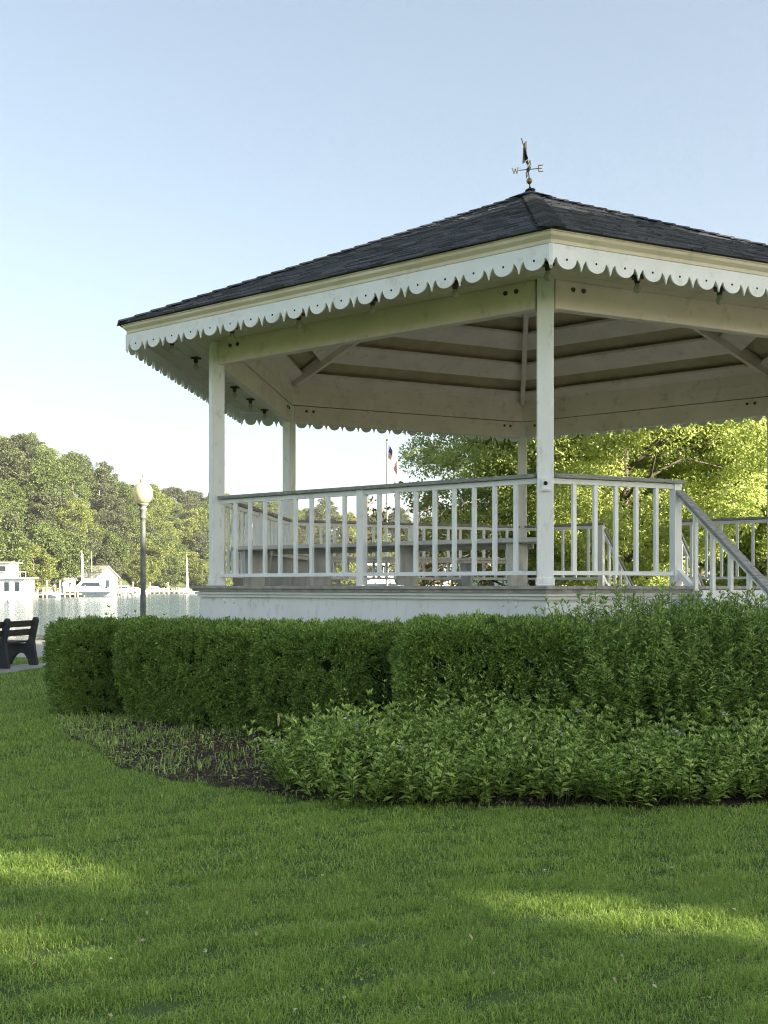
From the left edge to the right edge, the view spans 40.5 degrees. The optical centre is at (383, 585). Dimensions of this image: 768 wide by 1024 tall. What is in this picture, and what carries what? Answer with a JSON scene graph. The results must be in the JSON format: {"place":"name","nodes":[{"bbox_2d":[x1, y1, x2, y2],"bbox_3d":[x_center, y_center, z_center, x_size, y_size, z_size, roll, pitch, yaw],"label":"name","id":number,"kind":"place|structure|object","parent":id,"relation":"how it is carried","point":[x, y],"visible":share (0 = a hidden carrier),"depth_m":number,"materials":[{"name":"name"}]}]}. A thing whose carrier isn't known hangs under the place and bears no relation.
{"place":"outdoors","nodes":[
{"label":"outdoors","id":0,"kind":"place"},
{"bbox_2d":[15,643,45,657],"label":"promenade","id":1,"kind":"structure","parent":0,"point":[39,648],"depth_m":21.87,"materials":[{"name":"concrete"}]},
{"bbox_2d":[133,474,152,615],"bbox_3d":[-5.168,-0.520,22.300,0.420,3.800,0.420,0,0,0],"label":"street lamp","id":2,"kind":"object","parent":1,"relation":"on","point":[142,493],"visible":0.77,"depth_m":22.24,"materials":[{"name":"metal"}]},
{"bbox_2d":[0,593,200,639],"bbox_3d":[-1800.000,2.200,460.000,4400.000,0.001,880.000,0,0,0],"label":"water","id":3,"kind":"structure","parent":0,"point":[47,610],"depth_m":104.00,"materials":[{"name":"white liquid"}]},
{"bbox_2d":[0,562,38,597],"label":"houseboat","id":4,"kind":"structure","parent":3,"relation":"on","point":[13,584],"depth_m":180.60,"materials":[{"name":"white paint"}]},
{"bbox_2d":[61,565,116,596],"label":"cabin cruiser","id":5,"kind":"object","parent":3,"relation":"on","point":[88,586],"visible":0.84,"depth_m":203.94,"materials":[{"name":"white plastic"}]},
{"bbox_2d":[4,483,446,591],"bbox_3d":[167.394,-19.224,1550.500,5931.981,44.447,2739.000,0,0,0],"label":"hills","id":6,"kind":"structure","parent":0,"point":[125,581],"depth_m":307.73,"materials":[{"name":"green plant"}]},
{"bbox_2d":[0,484,26,524],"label":"hillside tree","id":7,"kind":"object","parent":6,"relation":"on","point":[19,509],"visible":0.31,"depth_m":226.75,"materials":[{"name":"green plant"}]},
{"bbox_2d":[0,478,27,513],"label":"hillside tree","id":8,"kind":"object","parent":6,"relation":"on","point":[18,494],"visible":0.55,"depth_m":237.94,"materials":[{"name":"green plant"}]},
{"bbox_2d":[0,513,31,574],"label":"hillside tree","id":9,"kind":"object","parent":6,"relation":"on","point":[19,544],"visible":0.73,"depth_m":194.99,"materials":[{"name":"green plant"}]},
{"bbox_2d":[0,437,33,497],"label":"hillside tree","id":10,"kind":"object","parent":6,"relation":"on","point":[17,472],"visible":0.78,"depth_m":249.45,"materials":[{"name":"green plant"}]},
{"bbox_2d":[0,509,33,555],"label":"hillside tree","id":11,"kind":"object","parent":6,"relation":"on","point":[10,522],"visible":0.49,"depth_m":204.97,"materials":[{"name":"green plant"}]},
{"bbox_2d":[6,433,41,458],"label":"skyline tree","id":12,"kind":"object","parent":6,"relation":"on","point":[19,439],"visible":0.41,"depth_m":282.72,"materials":[{"name":"green plant"}]},
{"bbox_2d":[17,504,57,545],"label":"hillside tree","id":13,"kind":"object","parent":6,"relation":"on","point":[38,511],"visible":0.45,"depth_m":235.79,"materials":[{"name":"green plant"}]},
{"bbox_2d":[18,542,58,589],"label":"hillside tree","id":14,"kind":"object","parent":6,"relation":"on","point":[43,567],"visible":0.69,"depth_m":207.06,"materials":[{"name":"green plant"}]},
{"bbox_2d":[22,522,67,584],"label":"hillside tree","id":15,"kind":"object","parent":6,"relation":"on","point":[44,537],"visible":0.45,"depth_m":217.32,"materials":[{"name":"green plant"}]},
{"bbox_2d":[25,445,66,489],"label":"hillside tree","id":16,"kind":"object","parent":6,"relation":"on","point":[40,452],"visible":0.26,"depth_m":277.88,"materials":[{"name":"green plant"}]},
{"bbox_2d":[21,456,75,500],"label":"hillside tree","id":17,"kind":"object","parent":6,"relation":"on","point":[42,471],"visible":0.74,"depth_m":262.34,"materials":[{"name":"green plant"}]},
{"bbox_2d":[23,491,75,528],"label":"hillside tree","id":18,"kind":"object","parent":6,"relation":"on","point":[45,498],"visible":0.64,"depth_m":249.93,"materials":[{"name":"green plant"}]},
{"bbox_2d":[52,498,91,541],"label":"hillside tree","id":19,"kind":"object","parent":6,"relation":"on","point":[64,511],"visible":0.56,"depth_m":253.45,"materials":[{"name":"green plant"}]},
{"bbox_2d":[51,522,95,569],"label":"hillside tree","id":20,"kind":"object","parent":6,"relation":"on","point":[72,527],"visible":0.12,"depth_m":237.99,"materials":[{"name":"green plant"}]},
{"bbox_2d":[47,529,101,582],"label":"hillside tree","id":21,"kind":"object","parent":6,"relation":"on","point":[70,559],"visible":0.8,"depth_m":224.14,"materials":[{"name":"green plant"}]},
{"bbox_2d":[57,475,92,503],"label":"hillside tree","id":22,"kind":"object","parent":6,"relation":"on","point":[79,489],"visible":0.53,"depth_m":291.84,"materials":[{"name":"green plant"}]},
{"bbox_2d":[54,455,97,492],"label":"hillside tree","id":23,"kind":"object","parent":6,"relation":"on","point":[74,468],"visible":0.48,"depth_m":304.22,"materials":[{"name":"green plant"}]},
{"bbox_2d":[77,525,110,565],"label":"hillside tree","id":24,"kind":"object","parent":6,"relation":"on","point":[90,533],"visible":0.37,"depth_m":256.99,"materials":[{"name":"green plant"}]},
{"bbox_2d":[75,566,119,588],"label":"boathouse","id":25,"kind":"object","parent":6,"relation":"on","point":[109,575],"visible":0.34,"depth_m":233.41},
{"bbox_2d":[85,466,120,512],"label":"hillside tree","id":26,"kind":"object","parent":6,"relation":"on","point":[105,485],"visible":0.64,"depth_m":312.99,"materials":[{"name":"green plant"}]},
{"bbox_2d":[92,549,122,582],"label":"hillside tree","id":27,"kind":"object","parent":6,"relation":"on","point":[111,562],"visible":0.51,"depth_m":255.55,"materials":[{"name":"green plant"}]},
{"bbox_2d":[89,528,132,574],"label":"hillside tree","id":28,"kind":"object","parent":6,"relation":"on","point":[110,538],"visible":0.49,"depth_m":266.56,"materials":[{"name":"green plant"}]},
{"bbox_2d":[89,494,134,525],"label":"hillside tree","id":29,"kind":"object","parent":6,"relation":"on","point":[108,500],"visible":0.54,"depth_m":308.65,"materials":[{"name":"green plant"}]},
{"bbox_2d":[95,514,139,568],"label":"hillside tree","id":30,"kind":"object","parent":6,"relation":"on","point":[117,527],"visible":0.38,"depth_m":278.36,"materials":[{"name":"green plant"}]},
{"bbox_2d":[113,481,139,523],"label":"hillside tree","id":31,"kind":"object","parent":6,"relation":"on","point":[125,495],"visible":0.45,"depth_m":330.06,"materials":[{"name":"green plant"}]},
{"bbox_2d":[124,557,161,587],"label":"hillside tree","id":32,"kind":"object","parent":6,"relation":"on","point":[132,570],"visible":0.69,"depth_m":284.99,"materials":[{"name":"green plant"}]},
{"bbox_2d":[125,509,167,534],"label":"hillside tree","id":33,"kind":"object","parent":6,"relation":"on","point":[150,519],"visible":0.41,"depth_m":334.53,"materials":[{"name":"green plant"}]},
{"bbox_2d":[129,537,168,577],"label":"hillside tree","id":34,"kind":"object","parent":6,"relation":"on","point":[153,558],"visible":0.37,"depth_m":297.62,"materials":[{"name":"green plant"}]},
{"bbox_2d":[134,486,173,523],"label":"hillside tree","id":35,"kind":"object","parent":6,"relation":"on","point":[159,513],"visible":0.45,"depth_m":357.36,"materials":[{"name":"green plant"}]},
{"bbox_2d":[155,521,184,542],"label":"hillside tree","id":36,"kind":"object","parent":6,"relation":"on","point":[171,530],"visible":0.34,"depth_m":340.18,"materials":[{"name":"green plant"}]},
{"bbox_2d":[151,553,190,586],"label":"hillside tree","id":37,"kind":"object","parent":6,"relation":"on","point":[173,568],"visible":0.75,"depth_m":303.91,"materials":[{"name":"green plant"}]},
{"bbox_2d":[159,486,190,511],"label":"hillside tree","id":38,"kind":"object","parent":6,"relation":"on","point":[174,492],"visible":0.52,"depth_m":392.68,"materials":[{"name":"green plant"}]},
{"bbox_2d":[167,517,201,548],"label":"hillside tree","id":39,"kind":"object","parent":6,"relation":"on","point":[190,527],"visible":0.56,"depth_m":352.96,"materials":[{"name":"green plant"}]},
{"bbox_2d":[174,550,208,584],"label":"hillside tree","id":40,"kind":"object","parent":6,"relation":"on","point":[192,557],"visible":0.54,"depth_m":326.91,"materials":[{"name":"green plant"}]},
{"bbox_2d":[181,507,208,534],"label":"hillside tree","id":41,"kind":"object","parent":6,"relation":"on","point":[200,517],"visible":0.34,"depth_m":374.28,"materials":[{"name":"green plant"}]},
{"bbox_2d":[184,559,208,585],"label":"hillside tree","id":42,"kind":"object","parent":6,"relation":"on","point":[202,567],"visible":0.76,"depth_m":326.39,"materials":[{"name":"green plant"}]},
{"bbox_2d":[187,531,208,558],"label":"hillside tree","id":43,"kind":"object","parent":6,"relation":"on","point":[194,545],"visible":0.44,"depth_m":342.63,"materials":[{"name":"green plant"}]},
{"bbox_2d":[332,554,369,585],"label":"hillside tree","id":44,"kind":"object","parent":6,"relation":"on","point":[352,566],"visible":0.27,"depth_m":337.15,"materials":[{"name":"green plant"}]},
{"bbox_2d":[0,656,767,1023],"bbox_3d":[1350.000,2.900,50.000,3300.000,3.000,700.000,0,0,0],"label":"ground","id":45,"kind":"structure","parent":0,"point":[502,994],"depth_m":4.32,"materials":[{"name":"green plant"}]},
{"bbox_2d":[0,663,46,673],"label":"bench pad","id":46,"kind":"object","parent":45,"relation":"on","point":[16,668],"visible":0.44,"depth_m":17.55,"materials":[{"name":"concrete"}]},
{"bbox_2d":[0,617,38,668],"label":"park bench","id":47,"kind":"object","parent":46,"relation":"on","point":[10,650],"visible":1,"depth_m":18.02,"materials":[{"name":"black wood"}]},
{"bbox_2d":[0,751,762,1020],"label":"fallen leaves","id":48,"kind":"object","parent":45,"relation":"on","point":[395,975],"visible":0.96,"depth_m":4.07,"materials":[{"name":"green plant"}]},
{"bbox_2d":[0,658,767,1023],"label":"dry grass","id":49,"kind":"structure","parent":45,"relation":"on","point":[364,898],"depth_m":4.62,"materials":[{"name":"plant"}]},
{"bbox_2d":[1,751,767,1023],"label":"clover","id":50,"kind":"object","parent":45,"relation":"on","point":[715,1020],"visible":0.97,"depth_m":4.37,"materials":[{"name":"green plant"}]},
{"bbox_2d":[386,439,396,585],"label":"flagpole","id":51,"kind":"object","parent":45,"relation":"on","point":[390,454],"visible":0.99,"depth_m":61.96,"materials":[{"name":"white metal"}]},
{"bbox_2d":[54,709,767,806],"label":"flower bed","id":52,"kind":"object","parent":45,"relation":"on","point":[741,799],"visible":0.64,"depth_m":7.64,"materials":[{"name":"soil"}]},
{"bbox_2d":[51,709,356,797],"bbox_3d":[-1.599,1.348,8.909,3.844,0.084,4.238,0,0,0],"label":"ground cover","id":53,"kind":"object","parent":52,"relation":"on","point":[154,751],"visible":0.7,"depth_m":9.16,"materials":[{"name":"green plant"}]},
{"bbox_2d":[40,614,404,739],"bbox_3d":[-1.719,0.833,10.562,4.659,1.115,1.644,0,0,38],"label":"yew hedge","id":54,"kind":"object","parent":52,"relation":"on","point":[235,673],"visible":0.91,"depth_m":9.93,"materials":[{"name":"green plant"}]},
{"bbox_2d":[60,712,473,804],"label":"dead stalks","id":55,"kind":"object","parent":52,"relation":"on","point":[255,782],"visible":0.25,"depth_m":8.67,"materials":[{"name":"plant"}]},
{"bbox_2d":[242,702,381,792],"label":"flowering perennial","id":56,"kind":"object","parent":52,"relation":"on","point":[281,774],"visible":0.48,"depth_m":7.10,"materials":[{"name":"green plant"}]},
{"bbox_2d":[272,721,427,807],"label":"flowering perennial","id":57,"kind":"object","parent":52,"relation":"on","point":[350,785],"visible":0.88,"depth_m":6.63,"materials":[{"name":"green plant"}]},
{"bbox_2d":[293,698,413,763],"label":"flowering perennial","id":58,"kind":"object","parent":52,"relation":"on","point":[334,717],"visible":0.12,"depth_m":7.76,"materials":[{"name":"green plant"}]},
{"bbox_2d":[303,688,433,788],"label":"flowering perennial","id":59,"kind":"object","parent":52,"relation":"on","point":[340,726],"visible":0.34,"depth_m":7.10,"materials":[{"name":"green plant"}]},
{"bbox_2d":[357,699,488,775],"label":"flowering perennial","id":60,"kind":"object","parent":52,"relation":"on","point":[462,740],"visible":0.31,"depth_m":7.16,"materials":[{"name":"green plant"}]},
{"bbox_2d":[365,696,481,753],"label":"flowering perennial","id":61,"kind":"object","parent":52,"relation":"on","point":[418,721],"visible":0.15,"depth_m":7.64,"materials":[{"name":"green plant"}]},
{"bbox_2d":[345,722,504,808],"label":"flowering perennial","id":62,"kind":"object","parent":52,"relation":"on","point":[429,785],"visible":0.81,"depth_m":6.58,"materials":[{"name":"green plant"}]},
{"bbox_2d":[411,678,517,738],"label":"flowering perennial","id":63,"kind":"object","parent":52,"relation":"on","point":[472,698],"visible":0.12,"depth_m":7.88,"materials":[{"name":"green plant"}]},
{"bbox_2d":[427,722,548,803],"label":"flowering perennial","id":64,"kind":"object","parent":52,"relation":"on","point":[487,783],"visible":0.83,"depth_m":6.63,"materials":[{"name":"green plant"}]},
{"bbox_2d":[426,702,555,784],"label":"flowering perennial","id":65,"kind":"object","parent":52,"relation":"on","point":[488,738],"visible":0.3,"depth_m":7.20,"materials":[{"name":"green plant"}]},
{"bbox_2d":[436,687,545,753],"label":"flowering perennial","id":66,"kind":"object","parent":52,"relation":"on","point":[498,710],"visible":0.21,"depth_m":7.64,"materials":[{"name":"green plant"}]},
{"bbox_2d":[386,609,607,727],"bbox_3d":[0.959,0.790,8.754,1.880,1.199,1.477,0,0,0],"label":"yew hedge","id":67,"kind":"object","parent":52,"relation":"on","point":[476,644],"visible":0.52,"depth_m":8.22,"materials":[{"name":"green plant"}]},
{"bbox_2d":[461,689,574,736],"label":"flowering perennial","id":68,"kind":"object","parent":52,"relation":"on","point":[514,704],"visible":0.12,"depth_m":7.85,"materials":[{"name":"green plant"}]},
{"bbox_2d":[480,694,611,759],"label":"flowering perennial","id":69,"kind":"object","parent":52,"relation":"on","point":[569,712],"visible":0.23,"depth_m":7.51,"materials":[{"name":"green plant"}]},
{"bbox_2d":[482,706,625,789],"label":"flowering perennial","id":70,"kind":"object","parent":52,"relation":"on","point":[578,737],"visible":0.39,"depth_m":7.10,"materials":[{"name":"green plant"}]},
{"bbox_2d":[486,716,637,803],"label":"flowering perennial","id":71,"kind":"object","parent":52,"relation":"on","point":[564,780],"visible":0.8,"depth_m":6.66,"materials":[{"name":"green plant"}]},
{"bbox_2d":[515,688,631,744],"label":"flowering perennial","id":72,"kind":"object","parent":52,"relation":"on","point":[564,696],"visible":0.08,"depth_m":7.88,"materials":[{"name":"green plant"}]},
{"bbox_2d":[515,606,665,695],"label":"feathery shrub","id":73,"kind":"object","parent":52,"relation":"on","point":[620,628],"visible":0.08,"depth_m":8.11,"materials":[{"name":"green plant"}]},
{"bbox_2d":[543,701,667,753],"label":"flowering perennial","id":74,"kind":"object","parent":52,"relation":"on","point":[617,722],"visible":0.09,"depth_m":7.55,"materials":[{"name":"green plant"}]},
{"bbox_2d":[527,584,703,668],"bbox_3d":[1.916,0.690,8.733,1.503,1.423,1.510,0,0,0],"label":"feathery shrub","id":75,"kind":"object","parent":52,"relation":"on","point":[603,618],"visible":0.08,"depth_m":8.48,"materials":[{"name":"green plant"}]},
{"bbox_2d":[506,625,725,729],"bbox_3d":[1.788,0.857,8.214,1.510,1.089,1.503,0,0,45],"label":"feathery shrub","id":76,"kind":"object","parent":52,"relation":"on","point":[555,685],"visible":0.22,"depth_m":7.86,"materials":[{"name":"green plant"}]},
{"bbox_2d":[542,706,690,791],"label":"flowering perennial","id":77,"kind":"object","parent":52,"relation":"on","point":[655,733],"visible":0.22,"depth_m":7.11,"materials":[{"name":"green plant"}]},
{"bbox_2d":[543,729,708,808],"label":"flowering perennial","id":78,"kind":"object","parent":52,"relation":"on","point":[607,785],"visible":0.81,"depth_m":6.54,"materials":[{"name":"green plant"}]},
{"bbox_2d":[556,602,720,727],"bbox_3d":[2.009,0.760,8.211,1.245,1.282,1.705,0,0,27],"label":"feathery shrub","id":79,"kind":"object","parent":52,"relation":"on","point":[688,655],"visible":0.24,"depth_m":7.93,"materials":[{"name":"green plant"}]},
{"bbox_2d":[547,646,739,740],"bbox_3d":[1.972,0.927,8.082,1.378,0.947,1.401,0,0,-21],"label":"feathery shrub","id":80,"kind":"object","parent":52,"relation":"on","point":[626,709],"visible":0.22,"depth_m":7.72,"materials":[{"name":"green plant"}]},
{"bbox_2d":[566,593,761,676],"bbox_3d":[2.266,0.725,8.508,1.245,1.353,1.705,0,0,-9],"label":"feathery shrub","id":81,"kind":"object","parent":52,"relation":"on","point":[669,631],"visible":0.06,"depth_m":8.20,"materials":[{"name":"green plant"}]},
{"bbox_2d":[612,695,726,760],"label":"flowering perennial","id":82,"kind":"object","parent":52,"relation":"on","point":[628,726],"visible":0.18,"depth_m":7.50,"materials":[{"name":"green plant"}]},
{"bbox_2d":[590,582,756,658],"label":"feathery shrub","id":83,"kind":"object","parent":52,"relation":"on","point":[661,590],"visible":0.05,"depth_m":8.58,"materials":[{"name":"green plant"}]},
{"bbox_2d":[613,707,754,791],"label":"flowering perennial","id":84,"kind":"object","parent":52,"relation":"on","point":[692,729],"visible":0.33,"depth_m":7.06,"materials":[{"name":"green plant"}]},
{"bbox_2d":[603,594,767,705],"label":"feathery shrub","id":85,"kind":"object","parent":52,"relation":"on","point":[711,638],"visible":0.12,"depth_m":8.01,"materials":[{"name":"green plant"}]},
{"bbox_2d":[608,589,767,684],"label":"feathery shrub","id":86,"kind":"object","parent":52,"relation":"on","point":[733,622],"visible":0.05,"depth_m":8.21,"materials":[{"name":"green plant"}]},
{"bbox_2d":[617,654,767,741],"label":"feathery shrub","id":87,"kind":"object","parent":52,"relation":"on","point":[681,702],"visible":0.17,"depth_m":7.58,"materials":[{"name":"green plant"}]},
{"bbox_2d":[620,729,767,805],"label":"flowering perennial","id":88,"kind":"object","parent":52,"relation":"on","point":[719,788],"visible":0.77,"depth_m":6.62,"materials":[{"name":"green plant"}]},
{"bbox_2d":[653,587,767,650],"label":"feathery shrub","id":89,"kind":"object","parent":52,"relation":"on","point":[707,595],"visible":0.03,"depth_m":8.48,"materials":[{"name":"green plant"}]},
{"bbox_2d":[659,632,767,746],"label":"feathery shrub","id":90,"kind":"object","parent":52,"relation":"on","point":[742,670],"visible":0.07,"depth_m":7.72,"materials":[{"name":"green plant"}]},
{"bbox_2d":[664,594,767,692],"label":"feathery shrub","id":91,"kind":"object","parent":52,"relation":"on","point":[752,629],"visible":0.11,"depth_m":8.02,"materials":[{"name":"green plant"}]},
{"bbox_2d":[668,686,766,745],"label":"flowering perennial","id":92,"kind":"object","parent":52,"relation":"on","point":[741,713],"visible":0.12,"depth_m":7.44,"materials":[{"name":"green plant"}]},
{"bbox_2d":[669,692,767,787],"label":"flowering perennial","id":93,"kind":"object","parent":52,"relation":"on","point":[757,723],"visible":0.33,"depth_m":7.16,"materials":[{"name":"green plant"}]},
{"bbox_2d":[679,725,767,800],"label":"flowering perennial","id":94,"kind":"object","parent":52,"relation":"on","point":[758,783],"visible":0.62,"depth_m":6.78,"materials":[{"name":"green plant"}]},
{"bbox_2d":[690,636,767,720],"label":"feathery shrub","id":95,"kind":"object","parent":52,"relation":"on","point":[764,658],"visible":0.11,"depth_m":7.80,"materials":[{"name":"green plant"}]},
{"bbox_2d":[695,591,767,664],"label":"feathery shrub","id":96,"kind":"object","parent":52,"relation":"on","point":[726,601],"visible":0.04,"depth_m":8.39,"materials":[{"name":"green plant"}]},
{"bbox_2d":[117,138,767,624],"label":"gazebo","id":97,"kind":"object","parent":45,"relation":"on","point":[529,314],"visible":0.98,"depth_m":11.69,"materials":[{"name":"white paint"}]},
{"bbox_2d":[349,481,536,585],"bbox_3d":[1.198,-0.807,30.564,5.716,4.415,5.710,0,0,-43],"label":"sparse tree","id":98,"kind":"object","parent":45,"relation":"on","point":[427,569],"visible":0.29,"depth_m":30.53,"materials":[{"name":"green plant"}]},
{"bbox_2d":[391,429,665,585],"bbox_3d":[4.885,-3.427,32.501,9.482,9.655,8.736,0,0,-23],"label":"maple tree","id":99,"kind":"object","parent":45,"relation":"on","point":[428,444],"visible":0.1,"depth_m":31.33,"materials":[{"name":"green plant"}]},
{"bbox_2d":[414,416,766,585],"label":"maple tree","id":100,"kind":"object","parent":45,"relation":"on","point":[740,436],"visible":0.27,"depth_m":28.32,"materials":[{"name":"green plant"}]},
{"bbox_2d":[585,423,766,585],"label":"maple tree","id":101,"kind":"object","parent":45,"relation":"on","point":[744,547],"visible":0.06,"depth_m":33.96,"materials":[{"name":"green plant"}]},
{"bbox_2d":[0,0,767,537],"label":"sky","id":102,"kind":"structure","parent":0,"point":[154,154],"materials":[{"name":"blue"}]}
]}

